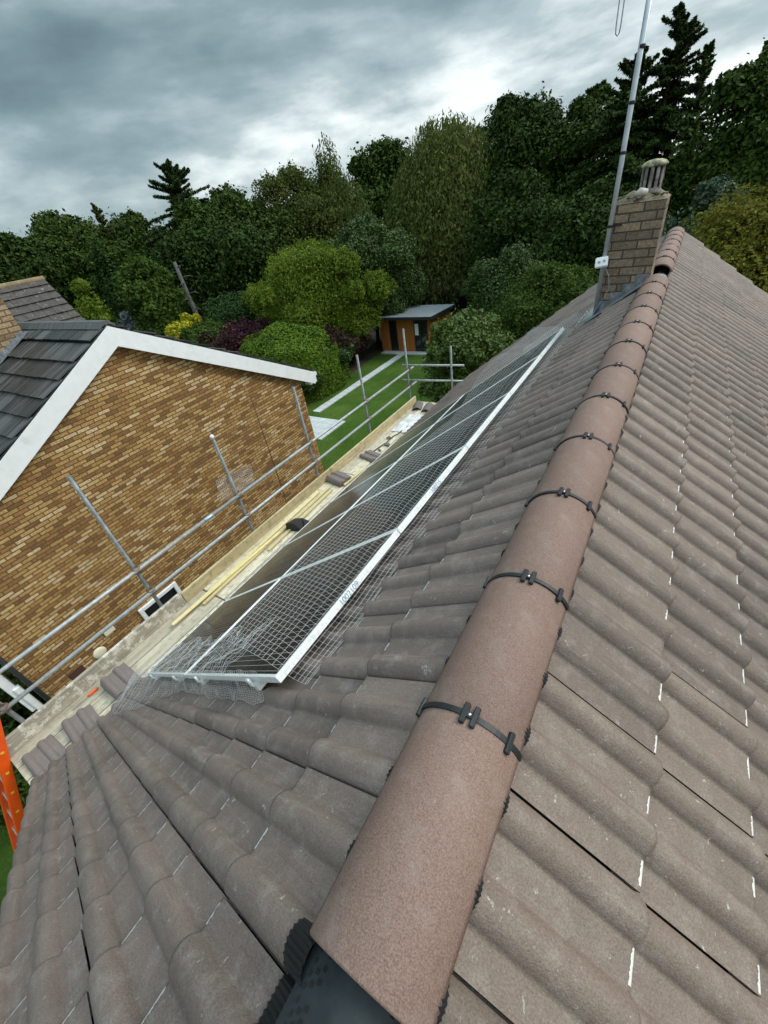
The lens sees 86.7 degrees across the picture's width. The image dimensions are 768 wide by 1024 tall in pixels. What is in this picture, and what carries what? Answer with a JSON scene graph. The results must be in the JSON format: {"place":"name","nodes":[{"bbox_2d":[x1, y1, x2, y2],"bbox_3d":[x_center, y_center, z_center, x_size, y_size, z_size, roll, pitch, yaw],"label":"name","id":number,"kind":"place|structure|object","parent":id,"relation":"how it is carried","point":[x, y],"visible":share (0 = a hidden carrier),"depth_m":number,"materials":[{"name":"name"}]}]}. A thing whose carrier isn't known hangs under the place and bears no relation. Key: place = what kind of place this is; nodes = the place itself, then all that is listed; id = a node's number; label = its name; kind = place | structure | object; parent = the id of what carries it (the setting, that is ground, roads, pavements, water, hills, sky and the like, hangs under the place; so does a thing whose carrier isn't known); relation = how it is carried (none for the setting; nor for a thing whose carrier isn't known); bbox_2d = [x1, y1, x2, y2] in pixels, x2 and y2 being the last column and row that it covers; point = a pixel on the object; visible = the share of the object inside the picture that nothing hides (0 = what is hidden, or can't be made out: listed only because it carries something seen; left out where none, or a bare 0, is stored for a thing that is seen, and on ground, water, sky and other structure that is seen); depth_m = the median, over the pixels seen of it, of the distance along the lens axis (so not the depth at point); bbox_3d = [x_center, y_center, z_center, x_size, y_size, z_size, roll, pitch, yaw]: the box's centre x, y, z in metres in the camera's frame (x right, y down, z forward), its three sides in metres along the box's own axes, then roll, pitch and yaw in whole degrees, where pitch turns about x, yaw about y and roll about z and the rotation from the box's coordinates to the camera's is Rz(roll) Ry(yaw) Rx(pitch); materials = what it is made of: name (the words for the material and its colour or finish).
{"place":"outdoors","nodes":[
{"label":"outdoors","id":0,"kind":"place"},
{"bbox_2d":[0,828,13,909],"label":"front lawn","id":1,"kind":"structure","parent":0,"point":[6,855],"depth_m":7.63,"materials":[{"name":"green plant"}]},
{"bbox_2d":[0,720,23,850],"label":"ladder","id":2,"kind":"object","parent":1,"relation":"on","point":[11,806],"visible":0.23,"depth_m":4.50,"materials":[{"name":"orange"}]},
{"bbox_2d":[0,762,29,832],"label":"laurel bush","id":3,"kind":"object","parent":1,"relation":"on","point":[23,785],"visible":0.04,"depth_m":7.61,"materials":[{"name":"green plant"}]},
{"bbox_2d":[0,664,46,736],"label":"laurel bush","id":4,"kind":"object","parent":1,"relation":"on","point":[10,724],"visible":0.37,"depth_m":8.58,"materials":[{"name":"green plant"}]},
{"bbox_2d":[0,276,84,321],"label":"roof","id":5,"kind":"structure","parent":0,"point":[39,298],"depth_m":12.57,"materials":[{"name":"tile"}]},
{"bbox_2d":[0,297,323,711],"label":"brick house","id":6,"kind":"structure","parent":0,"point":[119,424],"depth_m":7.33,"materials":[{"name":"brick"}]},
{"bbox_2d":[138,581,181,619],"bbox_3d":[-4.616,2.080,8.649,0.060,0.900,0.870,14,43,29],"label":"window","id":7,"kind":"structure","parent":6,"relation":"in","point":[171,590],"depth_m":8.45,"materials":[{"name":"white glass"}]},
{"bbox_2d":[309,416,345,439],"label":"patio","id":8,"kind":"structure","parent":0,"point":[320,425],"depth_m":21.22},
{"bbox_2d":[313,354,403,412],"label":"garden path","id":9,"kind":"structure","parent":0,"point":[324,406],"depth_m":25.35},
{"bbox_2d":[307,350,437,471],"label":"lawn","id":10,"kind":"structure","parent":0,"point":[339,409],"depth_m":23.08,"materials":[{"name":"green plant"}]},
{"bbox_2d":[372,304,455,355],"bbox_3d":[2.251,-13.413,29.696,4.748,2.490,4.097,14,43,29],"label":"garden room","id":11,"kind":"object","parent":10,"relation":"on","point":[413,321],"visible":0.66,"depth_m":28.71,"materials":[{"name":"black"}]},
{"bbox_2d":[388,321,398,350],"bbox_3d":[0.713,-12.673,29.354,0.600,2.080,0.070,14,43,29],"label":"glass door","id":12,"kind":"structure","parent":11,"relation":"in","point":[392,324],"depth_m":29.32,"materials":[{"name":"black"}]},
{"bbox_2d":[413,321,427,351],"bbox_3d":[2.575,-12.193,28.285,1.000,2.080,0.070,14,43,29],"label":"glass door","id":13,"kind":"structure","parent":11,"relation":"in","point":[420,340],"depth_m":28.24,"materials":[{"name":"black"}]},
{"bbox_2d":[432,379,457,402],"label":"hydrangea bush","id":14,"kind":"object","parent":10,"relation":"on","point":[440,392],"visible":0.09,"depth_m":14.21,"materials":[{"name":"green plant"}]},
{"bbox_2d":[417,305,519,401],"bbox_3d":[3.621,-6.104,17.410,4.486,5.250,4.508,-3,37,10],"label":"camellia bush","id":15,"kind":"object","parent":10,"relation":"on","point":[473,338],"visible":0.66,"depth_m":15.73,"materials":[{"name":"green plant"}]},
{"bbox_2d":[458,241,543,326],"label":"bay tree","id":16,"kind":"object","parent":10,"relation":"on","point":[488,281],"visible":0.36,"depth_m":21.26,"materials":[{"name":"green plant"}]},
{"bbox_2d":[492,256,597,344],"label":"hazel tree","id":17,"kind":"object","parent":10,"relation":"on","point":[552,288],"visible":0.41,"depth_m":18.57,"materials":[{"name":"green plant"}]},
{"bbox_2d":[0,0,767,260],"label":"sky","id":18,"kind":"structure","parent":0,"point":[93,93],"materials":[{"name":"grey"}]},
{"bbox_2d":[306,272,479,405],"bbox_3d":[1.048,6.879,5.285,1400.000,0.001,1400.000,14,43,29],"label":"ground","id":19,"kind":"structure","parent":0,"point":[373,350],"depth_m":36.71,"materials":[{"name":"plant"}]},
{"bbox_2d":[0,228,100,311],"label":"oak tree","id":20,"kind":"object","parent":19,"relation":"on","point":[15,264],"visible":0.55,"depth_m":37.10,"materials":[{"name":"green plant"}]},
{"bbox_2d":[5,208,112,320],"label":"oak tree","id":21,"kind":"object","parent":19,"relation":"on","point":[64,237],"visible":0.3,"depth_m":40.04,"materials":[{"name":"green plant"}]},
{"bbox_2d":[68,277,118,324],"bbox_3d":[-20.445,-12.900,29.973,3.364,7.690,3.168,-5,37,6],"label":"juniper bush","id":22,"kind":"object","parent":19,"relation":"on","point":[95,311],"visible":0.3,"depth_m":28.33,"materials":[{"name":"green plant"}]},
{"bbox_2d":[90,202,127,268],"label":"cypress tree","id":23,"kind":"object","parent":19,"relation":"on","point":[103,230],"visible":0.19,"depth_m":36.78,"materials":[{"name":"green plant"}]},
{"bbox_2d":[91,244,137,324],"bbox_3d":[-20.842,-16.106,32.983,2.718,9.514,2.713,14,43,29],"label":"cypress hedge","id":24,"kind":"object","parent":19,"relation":"on","point":[105,268],"visible":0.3,"depth_m":31.04,"materials":[{"name":"green plant"}]},
{"bbox_2d":[117,311,137,329],"bbox_3d":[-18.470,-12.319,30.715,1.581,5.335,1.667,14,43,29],"label":"lavender bush","id":25,"kind":"object","parent":19,"relation":"on","point":[123,321],"visible":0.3,"depth_m":29.36,"materials":[{"name":"grey plant"}]},
{"bbox_2d":[77,206,192,313],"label":"hawthorn tree","id":26,"kind":"object","parent":19,"relation":"on","point":[129,228],"visible":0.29,"depth_m":38.69,"materials":[{"name":"green plant"}]},
{"bbox_2d":[131,324,161,334],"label":"rhododendron bush","id":27,"kind":"object","parent":19,"relation":"on","point":[147,329],"visible":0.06,"depth_m":28.36,"materials":[{"name":"green plant"}]},
{"bbox_2d":[112,253,197,335],"bbox_3d":[-16.878,-14.609,30.776,5.461,8.432,5.018,14,43,29],"label":"elder bush","id":28,"kind":"object","parent":19,"relation":"on","point":[140,281],"visible":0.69,"depth_m":28.80,"materials":[{"name":"green plant"}]},
{"bbox_2d":[163,312,205,342],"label":"euonymus bush","id":29,"kind":"object","parent":19,"relation":"on","point":[173,329],"visible":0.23,"depth_m":28.16,"materials":[{"name":"yellow plant"}]},
{"bbox_2d":[171,262,200,313],"bbox_3d":[-13.826,-14.301,30.349,1.489,7.604,1.462,14,43,29],"label":"dead trunk","id":30,"kind":"object","parent":19,"relation":"on","point":[189,298],"visible":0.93,"depth_m":29.03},
{"bbox_2d":[141,158,238,319],"bbox_3d":[-17.612,-24.701,40.537,22.452,16.104,23.168,14,43,29],"label":"spruce tree","id":31,"kind":"object","parent":19,"relation":"on","point":[174,178],"visible":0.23,"depth_m":35.93,"materials":[{"name":"green plant"}]},
{"bbox_2d":[178,318,231,349],"bbox_3d":[-11.412,-11.130,28.273,5.404,4.405,5.274,14,43,29],"label":"spirea bush","id":32,"kind":"object","parent":19,"relation":"on","point":[209,325],"visible":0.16,"depth_m":26.95,"materials":[{"name":"green plant"}]},
{"bbox_2d":[147,210,289,316],"bbox_3d":[-13.997,-20.338,36.069,12.204,10.349,10.398,14,43,29],"label":"holly tree","id":33,"kind":"object","parent":19,"relation":"on","point":[235,244],"visible":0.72,"depth_m":32.70,"materials":[{"name":"green plant"}]},
{"bbox_2d":[201,290,256,327],"bbox_3d":[-10.905,-13.490,30.561,7.272,5.453,7.367,14,43,29],"label":"yew hedge","id":34,"kind":"object","parent":19,"relation":"on","point":[225,311],"visible":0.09,"depth_m":28.57,"materials":[{"name":"green plant"}]},
{"bbox_2d":[169,181,304,292],"bbox_3d":[-13.652,-23.638,38.762,13.432,12.243,12.294,14,43,29],"label":"lime tree","id":35,"kind":"object","parent":19,"relation":"on","point":[227,200],"visible":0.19,"depth_m":35.56,"materials":[{"name":"green plant"}]},
{"bbox_2d":[197,313,296,355],"bbox_3d":[-9.113,-11.050,27.525,7.010,4.528,7.017,-11,37,-1],"label":"berberis bush","id":36,"kind":"object","parent":19,"relation":"on","point":[237,334],"visible":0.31,"depth_m":25.91,"materials":[{"name":"purple plant"}]},
{"bbox_2d":[239,320,351,403],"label":"bush","id":37,"kind":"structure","parent":19,"relation":"on","point":[323,361],"depth_m":23.92,"materials":[{"name":"green plant"}]},
{"bbox_2d":[242,159,352,249],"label":"birch tree","id":38,"kind":"object","parent":19,"relation":"on","point":[302,204],"visible":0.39,"depth_m":37.00,"materials":[{"name":"green plant"}]},
{"bbox_2d":[300,370,323,394],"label":"laurel bush","id":39,"kind":"object","parent":19,"relation":"on","point":[306,388],"visible":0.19,"depth_m":23.13,"materials":[{"name":"green plant"}]},
{"bbox_2d":[237,231,397,343],"bbox_3d":[-4.389,-14.571,27.984,9.901,8.221,8.519,-23,39,-17],"label":"acacia tree","id":40,"kind":"object","parent":19,"relation":"on","point":[311,269],"visible":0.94,"depth_m":25.65,"materials":[{"name":"green plant"}]},
{"bbox_2d":[312,130,345,205],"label":"birch tree","id":41,"kind":"object","parent":19,"relation":"on","point":[327,168],"visible":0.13,"depth_m":37.69,"materials":[{"name":"green plant"}]},
{"bbox_2d":[311,338,355,373],"bbox_3d":[-3.465,-9.908,26.260,3.547,2.660,3.514,-21,38,-14],"label":"viburnum bush","id":42,"kind":"object","parent":19,"relation":"on","point":[345,354],"visible":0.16,"depth_m":25.15,"materials":[{"name":"green plant"}]},
{"bbox_2d":[323,324,361,361],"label":"photinia bush","id":43,"kind":"object","parent":19,"relation":"on","point":[335,334],"visible":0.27,"depth_m":25.70,"materials":[{"name":"brown plant"}]},
{"bbox_2d":[314,169,379,299],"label":"birch tree","id":44,"kind":"object","parent":19,"relation":"on","point":[358,206],"visible":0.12,"depth_m":37.39,"materials":[{"name":"green plant"}]},
{"bbox_2d":[346,329,372,363],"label":"laurel bush","id":45,"kind":"object","parent":19,"relation":"on","point":[365,341],"visible":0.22,"depth_m":27.73,"materials":[{"name":"green plant"}]},
{"bbox_2d":[321,209,428,343],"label":"laurel tree","id":46,"kind":"object","parent":19,"relation":"on","point":[365,235],"visible":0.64,"depth_m":27.51,"materials":[{"name":"green plant"}]},
{"bbox_2d":[346,134,412,223],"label":"beech tree","id":47,"kind":"object","parent":19,"relation":"on","point":[374,170],"visible":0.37,"depth_m":42.37,"materials":[{"name":"green plant"}]},
{"bbox_2d":[0,158,767,1023],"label":"tiled house","id":48,"kind":"structure","parent":19,"relation":"on","point":[500,756],"depth_m":1.13,"materials":[{"name":"tile"}]},
{"bbox_2d":[149,675,266,690],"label":"mounting rails","id":49,"kind":"object","parent":48,"relation":"attached to","point":[262,684],"visible":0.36,"depth_m":1.83,"materials":[{"name":"silver metal"}]},
{"bbox_2d":[147,578,280,677],"bbox_3d":[-1.557,1.062,3.641,1.535,0.036,0.968,-26,17,48],"label":"solar panel","id":50,"kind":"object","parent":49,"relation":"attached to","point":[224,617],"visible":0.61,"depth_m":3.49,"materials":[{"name":"black glass"}]},
{"bbox_2d":[225,511,346,600],"bbox_3d":[-1.054,0.503,4.263,1.535,0.037,0.968,-26,17,48],"label":"solar panel","id":51,"kind":"object","parent":49,"relation":"attached to","point":[282,561],"visible":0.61,"depth_m":4.15,"materials":[{"name":"black glass"}]},
{"bbox_2d":[185,530,399,682],"bbox_3d":[-0.628,0.612,2.487,1.536,0.036,0.968,-26,17,48],"label":"solar panel","id":52,"kind":"object","parent":49,"relation":"attached to","point":[248,662],"visible":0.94,"depth_m":2.19,"materials":[{"name":"black glass"}]},
{"bbox_2d":[284,462,395,545],"bbox_3d":[-0.554,-0.059,4.885,1.535,0.037,0.968,-26,17,48],"label":"solar panel","id":53,"kind":"object","parent":49,"relation":"attached to","point":[342,504],"visible":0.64,"depth_m":4.78,"materials":[{"name":"black glass"}]},
{"bbox_2d":[112,311,581,714],"bbox_3d":[-0.391,-0.066,4.548,3.494,2.704,5.389,14,43,29],"label":"wire mesh","id":54,"kind":"object","parent":49,"relation":"attached to","point":[197,672],"visible":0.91,"depth_m":2.49,"materials":[{"name":"metal"}]},
{"bbox_2d":[282,446,467,576],"bbox_3d":[-0.128,0.051,3.109,1.536,0.035,0.968,-26,17,48],"label":"solar panel","id":55,"kind":"object","parent":49,"relation":"attached to","point":[412,499],"visible":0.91,"depth_m":2.88,"materials":[{"name":"black glass"}]},
{"bbox_2d":[331,424,433,501],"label":"solar panel","id":56,"kind":"object","parent":49,"relation":"attached to","point":[388,460],"visible":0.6,"depth_m":5.41,"materials":[{"name":"black glass"}]},
{"bbox_2d":[367,395,462,467],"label":"solar panel","id":57,"kind":"object","parent":49,"relation":"attached to","point":[419,428],"visible":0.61,"depth_m":6.06,"materials":[{"name":"black glass"}]},
{"bbox_2d":[349,392,511,509],"bbox_3d":[0.374,-0.509,3.732,1.535,0.035,0.968,-26,17,48],"label":"solar panel","id":58,"kind":"object","parent":49,"relation":"attached to","point":[371,492],"visible":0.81,"depth_m":3.54,"materials":[{"name":"black glass"}]},
{"bbox_2d":[398,355,541,460],"bbox_3d":[0.876,-1.069,4.354,1.535,0.037,0.968,-26,17,48],"label":"solar panel","id":59,"kind":"object","parent":49,"relation":"attached to","point":[434,429],"visible":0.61,"depth_m":4.21,"materials":[{"name":"black glass"}]},
{"bbox_2d":[436,327,564,422],"bbox_3d":[1.377,-1.630,4.976,1.535,0.035,0.968,-26,17,48],"label":"solar panel","id":60,"kind":"object","parent":49,"relation":"attached to","point":[534,352],"visible":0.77,"depth_m":4.84,"materials":[{"name":"black glass"}]},
{"bbox_2d":[584,0,651,321],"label":"aerial mast","id":61,"kind":"object","parent":48,"relation":"attached to","point":[601,263],"visible":1,"depth_m":3.59,"materials":[{"name":"silver metal"}]},
{"bbox_2d":[383,106,500,306],"bbox_3d":[5.820,-27.261,37.411,14.309,14.139,14.157,14,43,29],"label":"weeping willow","id":62,"kind":"object","parent":19,"relation":"on","point":[437,190],"visible":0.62,"depth_m":33.34,"materials":[{"name":"green plant"}]},
{"bbox_2d":[476,90,534,148],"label":"beech tree","id":63,"kind":"object","parent":19,"relation":"on","point":[506,101],"visible":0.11,"depth_m":40.85,"materials":[{"name":"green plant"}]},
{"bbox_2d":[461,158,567,295],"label":"holly tree","id":64,"kind":"object","parent":19,"relation":"on","point":[499,221],"visible":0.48,"depth_m":26.35,"materials":[{"name":"green plant"}]},
{"bbox_2d":[473,81,570,196],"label":"oak tree","id":65,"kind":"object","parent":19,"relation":"on","point":[528,127],"visible":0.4,"depth_m":31.10,"materials":[{"name":"green plant"}]},
{"bbox_2d":[522,171,675,284],"bbox_3d":[12.627,-15.224,24.706,8.821,8.415,9.056,14,43,29],"label":"holly tree","id":66,"kind":"object","parent":19,"relation":"on","point":[576,226],"visible":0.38,"depth_m":22.36,"materials":[{"name":"green plant"}]},
{"bbox_2d":[531,79,669,201],"bbox_3d":[15.803,-24.686,32.237,10.682,13.467,10.074,14,43,29],"label":"oak tree","id":67,"kind":"object","parent":19,"relation":"on","point":[583,114],"visible":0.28,"depth_m":28.38,"materials":[{"name":"green plant"}]},
{"bbox_2d":[555,45,687,273],"bbox_3d":[16.319,-21.278,27.948,17.758,14.948,17.478,14,43,29],"label":"deodar tree","id":68,"kind":"object","parent":19,"relation":"on","point":[633,164],"visible":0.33,"depth_m":25.23,"materials":[{"name":"green plant"}]},
{"bbox_2d":[590,1,718,205],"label":"spruce tree","id":69,"kind":"object","parent":19,"relation":"on","point":[684,35],"visible":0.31,"depth_m":24.40,"materials":[{"name":"green plant"}]},
{"bbox_2d":[654,38,716,214],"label":"spruce tree","id":70,"kind":"object","parent":19,"relation":"on","point":[706,57],"visible":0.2,"depth_m":24.16,"materials":[{"name":"green plant"}]},
{"bbox_2d":[661,172,750,237],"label":"olive tree","id":71,"kind":"object","parent":19,"relation":"on","point":[706,190],"visible":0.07,"depth_m":11.90,"materials":[{"name":"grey plant"}]},
{"bbox_2d":[662,37,767,233],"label":"ash tree","id":72,"kind":"object","parent":19,"relation":"on","point":[741,92],"visible":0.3,"depth_m":21.07,"materials":[{"name":"green plant"}]},
{"bbox_2d":[665,178,767,292],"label":"hornbeam tree","id":73,"kind":"object","parent":19,"relation":"on","point":[738,241],"visible":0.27,"depth_m":9.49,"materials":[{"name":"green plant"}]},
{"bbox_2d":[699,127,767,209],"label":"ash tree","id":74,"kind":"object","parent":19,"relation":"on","point":[755,172],"visible":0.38,"depth_m":20.29,"materials":[{"name":"green plant"}]},
{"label":"roof tile","id":75,"kind":"object","parent":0,"visible":0},
{"bbox_2d":[21,734,65,776],"bbox_3d":[-3.603,2.591,4.316,0.412,0.062,0.306,14,43,28],"label":"roof tile","id":76,"kind":"object","parent":75,"relation":"on","point":[41,756],"visible":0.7,"depth_m":4.31,"materials":[{"name":"concrete"}]},
{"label":"roof tile","id":77,"kind":"object","parent":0,"visible":0},
{"bbox_2d":[100,680,138,699],"bbox_3d":[-3.154,2.033,4.868,0.412,0.062,0.306,15,43,29],"label":"roof tile","id":78,"kind":"object","parent":77,"relation":"on","point":[107,690],"visible":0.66,"depth_m":4.78,"materials":[{"name":"concrete"}]},
{"bbox_2d":[100,662,140,698],"bbox_3d":[-3.158,2.006,4.864,0.412,0.062,0.306,16,44,31],"label":"roof tile","id":79,"kind":"object","parent":78,"relation":"on","point":[115,682],"visible":0.91,"depth_m":4.85,"materials":[{"name":"concrete"}]},
{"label":"roof tile","id":80,"kind":"object","parent":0,"visible":0},
{"bbox_2d":[326,474,349,485],"bbox_3d":[-0.893,-0.658,7.936,0.412,0.062,0.306,21,47,35],"label":"roof tile","id":81,"kind":"object","parent":80,"relation":"on","point":[329,480],"visible":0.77,"depth_m":7.86,"materials":[{"name":"concrete"}]},
{"bbox_2d":[326,471,350,484],"bbox_3d":[-0.887,-0.683,7.927,0.412,0.062,0.306,25,49,38],"label":"roof tile","id":82,"kind":"object","parent":81,"relation":"on","point":[338,477],"visible":1,"depth_m":7.89,"materials":[{"name":"concrete"}]},
{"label":"roof tile","id":83,"kind":"object","parent":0,"visible":0},
{"bbox_2d":[359,450,380,461],"bbox_3d":[-0.276,-1.190,8.534,0.306,0.062,0.412,-36,44,-30],"label":"roof tile","id":84,"kind":"object","parent":83,"relation":"on","point":[371,455],"visible":0.88,"depth_m":8.51,"materials":[{"name":"concrete"}]},
{"label":"side passage","id":85,"kind":"structure","parent":0,"visible":0},
{"bbox_2d":[0,328,463,756],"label":"scaffold","id":86,"kind":"object","parent":85,"relation":"on","point":[24,732],"visible":0.84,"depth_m":5.62,"materials":[{"name":"silver"}]},
{"bbox_2d":[10,590,210,768],"bbox_3d":[-3.295,1.953,5.194,0.222,0.038,2.618,15,43,29],"label":"scaffold board","id":87,"kind":"object","parent":86,"relation":"on","point":[54,728],"visible":0.68,"depth_m":4.98,"materials":[{"name":"wood"}]},
{"bbox_2d":[72,687,97,709],"bbox_3d":[-3.551,2.217,4.835,0.034,0.033,0.306,14,43,29],"label":"chisel","id":88,"kind":"object","parent":87,"relation":"on","point":[92,692],"visible":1,"depth_m":4.85,"materials":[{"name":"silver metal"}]},
{"bbox_2d":[18,596,221,780],"bbox_3d":[-3.094,2.004,5.079,0.222,0.038,2.618,14,43,29],"label":"scaffold board","id":89,"kind":"object","parent":86,"relation":"on","point":[100,704],"visible":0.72,"depth_m":5.25,"materials":[{"name":"wood"}]},
{"bbox_2d":[61,704,99,743],"bbox_3d":[-3.370,2.367,4.539,0.412,0.062,0.306,19,40,33],"label":"roof tile","id":90,"kind":"object","parent":89,"relation":"on","point":[78,723],"visible":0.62,"depth_m":4.54,"materials":[{"name":"concrete"}]},
{"bbox_2d":[28,601,223,784],"bbox_3d":[-2.893,2.058,4.965,0.222,0.038,2.618,15,43,29],"label":"scaffold board","id":91,"kind":"object","parent":86,"relation":"on","point":[105,711],"visible":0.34,"depth_m":5.11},
{"bbox_2d":[216,464,252,500],"bbox_3d":[-2.297,-0.466,6.328,0.029,0.432,0.719,14,43,29],"label":"offcut","id":92,"kind":"object","parent":86,"relation":"hanging from","point":[235,482],"visible":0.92,"depth_m":6.33,"materials":[{"name":"silver metal"}]},
{"bbox_2d":[204,482,333,593],"bbox_3d":[-1.729,0.204,7.135,0.222,0.038,3.428,14,43,29],"label":"scaffold board","id":93,"kind":"object","parent":86,"relation":"on","point":[321,489],"visible":0.46,"depth_m":6.86,"materials":[{"name":"wood"}]},
{"bbox_2d":[189,491,319,612],"bbox_3d":[-2.021,0.538,6.683,0.048,0.026,3.201,13,43,28],"label":"roofing batten","id":94,"kind":"object","parent":93,"relation":"on","point":[279,527],"visible":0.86,"depth_m":6.84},
{"bbox_2d":[215,474,353,599],"bbox_3d":[-1.528,0.256,7.019,0.222,0.038,3.428,15,43,29],"label":"scaffold board","id":95,"kind":"object","parent":86,"relation":"on","point":[263,556],"visible":0.52,"depth_m":6.51,"materials":[{"name":"wood"}]},
{"bbox_2d":[202,486,330,604],"bbox_3d":[-1.808,0.417,6.793,0.048,0.026,3.101,13,43,28],"label":"roofing batten","id":96,"kind":"object","parent":95,"relation":"on","point":[211,596],"visible":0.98,"depth_m":6.40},
{"bbox_2d":[171,531,280,625],"bbox_3d":[-2.313,0.937,6.179,0.049,0.026,2.101,16,44,30],"label":"roofing batten","id":97,"kind":"object","parent":96,"relation":"on","point":[198,602],"visible":1,"depth_m":6.06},
{"bbox_2d":[286,518,309,530],"bbox_3d":[-1.462,0.174,6.931,0.360,0.170,0.280,2,38,16],"label":"plastic scrap","id":98,"kind":"object","parent":95,"relation":"on","point":[296,524],"visible":0.77,"depth_m":6.87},
{"bbox_2d":[267,489,332,550],"bbox_3d":[-1.424,0.092,7.132,0.048,0.026,1.801,13,42,28],"label":"roofing batten","id":99,"kind":"object","parent":95,"relation":"on","point":[277,541],"visible":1,"depth_m":7.15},
{"bbox_2d":[224,476,357,599],"bbox_3d":[-1.328,0.310,6.905,0.222,0.038,3.428,15,43,29],"label":"scaffold board","id":100,"kind":"object","parent":86,"relation":"on","point":[247,578],"visible":0.24,"depth_m":6.52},
{"bbox_2d":[343,467,366,485],"bbox_3d":[-0.559,-0.709,7.989,0.049,0.026,0.703,18,45,33],"label":"roofing batten","id":101,"kind":"object","parent":100,"relation":"on","point":[354,476],"visible":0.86,"depth_m":7.96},
{"bbox_2d":[339,402,425,473],"bbox_3d":[0.084,-1.816,9.384,0.222,0.038,3.578,15,43,29],"label":"scaffold board","id":102,"kind":"object","parent":86,"relation":"on","point":[347,468],"visible":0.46,"depth_m":9.04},
{"bbox_2d":[412,401,422,410],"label":"ridge tile","id":103,"kind":"object","parent":102,"relation":"on","point":[418,404],"visible":1,"depth_m":10.21,"materials":[{"name":"concrete"}]},
{"bbox_2d":[348,402,434,474],"bbox_3d":[0.284,-1.766,9.267,0.222,0.038,3.578,14,43,29],"label":"scaffold board","id":104,"kind":"object","parent":86,"relation":"on","point":[361,465],"visible":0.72,"depth_m":8.83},
{"bbox_2d":[391,414,423,431],"bbox_3d":[0.569,-2.136,9.559,0.429,0.087,0.975,14,43,29],"label":"dust sheet","id":105,"kind":"object","parent":104,"relation":"on","point":[409,420],"visible":0.92,"depth_m":9.52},
{"bbox_2d":[421,402,433,411],"bbox_3d":[1.076,-2.595,10.079,0.237,0.085,0.420,6,40,20],"label":"ridge tile","id":106,"kind":"object","parent":104,"relation":"on","point":[428,405],"visible":0.84,"depth_m":10.06,"materials":[{"name":"concrete"}]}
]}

